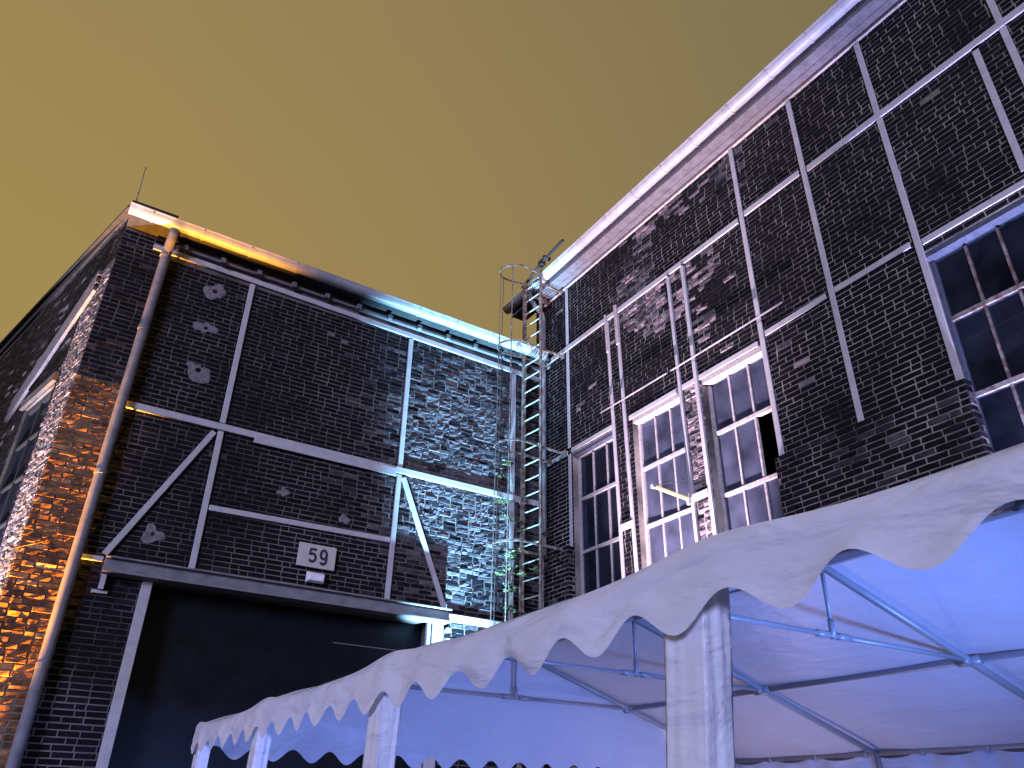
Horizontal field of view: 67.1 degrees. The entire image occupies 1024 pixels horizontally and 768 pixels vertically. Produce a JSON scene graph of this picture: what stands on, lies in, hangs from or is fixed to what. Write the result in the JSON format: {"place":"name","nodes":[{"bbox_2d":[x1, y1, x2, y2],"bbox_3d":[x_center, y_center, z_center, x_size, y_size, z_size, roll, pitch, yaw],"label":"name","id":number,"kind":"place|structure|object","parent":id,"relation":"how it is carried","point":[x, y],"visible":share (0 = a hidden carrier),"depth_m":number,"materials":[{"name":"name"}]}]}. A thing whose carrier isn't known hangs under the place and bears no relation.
{"place":"outdoors","nodes":[
{"label":"outdoors","id":0,"kind":"place"},
{"bbox_2d":[0,0,1022,391],"label":"sky","id":1,"kind":"structure","parent":0,"point":[413,151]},
{"bbox_2d":[503,0,1023,767],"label":"brick hall","id":2,"kind":"structure","parent":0,"point":[813,234],"depth_m":11.36,"materials":[{"name":"black brick"}]},
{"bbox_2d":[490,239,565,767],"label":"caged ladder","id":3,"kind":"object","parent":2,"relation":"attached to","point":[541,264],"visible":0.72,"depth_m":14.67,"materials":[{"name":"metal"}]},
{"bbox_2d":[573,432,618,594],"bbox_3d":[1.531,3.225,12.952,0.186,4.916,1.296,18,-33,-27],"label":"window","id":4,"kind":"structure","parent":2,"relation":"in","point":[608,438],"depth_m":13.73,"materials":[{"name":"white wood"}]},
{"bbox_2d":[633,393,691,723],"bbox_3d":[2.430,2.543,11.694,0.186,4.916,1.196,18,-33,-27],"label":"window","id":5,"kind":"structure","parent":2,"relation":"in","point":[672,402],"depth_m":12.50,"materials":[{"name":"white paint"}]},
{"bbox_2d":[650,480,690,504],"bbox_3d":[2.349,1.588,11.457,0.590,0.395,0.084,4,-29,-5],"label":"wall arm","id":6,"kind":"object","parent":2,"relation":"attached to","point":[687,497],"depth_m":11.43,"materials":[{"name":"white paint"}]},
{"bbox_2d":[702,347,777,531],"bbox_3d":[3.323,1.865,10.443,0.186,4.916,1.236,18,-33,-27],"label":"window","id":7,"kind":"structure","parent":2,"relation":"in","point":[754,356],"depth_m":11.25,"materials":[{"name":"white paint"}]},
{"bbox_2d":[925,197,1023,452],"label":"window","id":8,"kind":"structure","parent":2,"relation":"in","point":[1014,210],"depth_m":8.62,"materials":[{"name":"white paint"}]},
{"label":"ground","id":9,"kind":"structure","parent":0,"visible":0},
{"bbox_2d":[0,200,551,767],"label":"gate building","id":10,"kind":"structure","parent":9,"relation":"on","point":[204,432],"depth_m":12.20,"materials":[{"name":"brick"}]},
{"bbox_2d":[0,389,52,528],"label":"window","id":11,"kind":"structure","parent":10,"relation":"in","point":[38,407],"depth_m":12.32,"materials":[{"name":"white metal"}]},
{"bbox_2d":[136,167,145,200],"bbox_3d":[-6.133,-3.230,12.709,0.058,0.886,0.028,18,-33,-27],"label":"lightning rod","id":12,"kind":"object","parent":10,"relation":"on","point":[141,183],"visible":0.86,"depth_m":12.75,"materials":[{"name":"metal"}]},
{"bbox_2d":[108,587,421,767],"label":"gate door","id":13,"kind":"structure","parent":10,"relation":"in","point":[199,657],"depth_m":11.13,"materials":[{"name":"black metal"}]},
{"bbox_2d":[305,571,324,583],"bbox_3d":[-3.028,2.973,11.885,0.282,0.181,0.157,18,-33,-27],"label":"bulkhead lamp","id":14,"kind":"object","parent":10,"relation":"attached to","point":[315,577],"visible":1,"depth_m":11.82,"materials":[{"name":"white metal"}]},
{"bbox_2d":[296,542,336,570],"bbox_3d":[-3.058,2.701,12.062,0.605,0.365,0.077,18,-33,-27],"label":"house number sign","id":15,"kind":"object","parent":10,"relation":"attached to","point":[316,556],"visible":1,"depth_m":12.03,"materials":[{"name":"metal"}]},
{"bbox_2d":[493,460,558,619],"bbox_3d":[0.170,4.695,12.744,1.206,7.301,0.757,18,-33,-27],"label":"climbing plant","id":16,"kind":"object","parent":9,"relation":"on","point":[511,555],"visible":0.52,"depth_m":13.53,"materials":[{"name":"green plant"}]},
{"bbox_2d":[191,443,1023,767],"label":"party tent","id":17,"kind":"object","parent":9,"relation":"on","point":[883,629],"visible":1,"depth_m":5.54,"materials":[{"name":"white fabric"}]}
]}

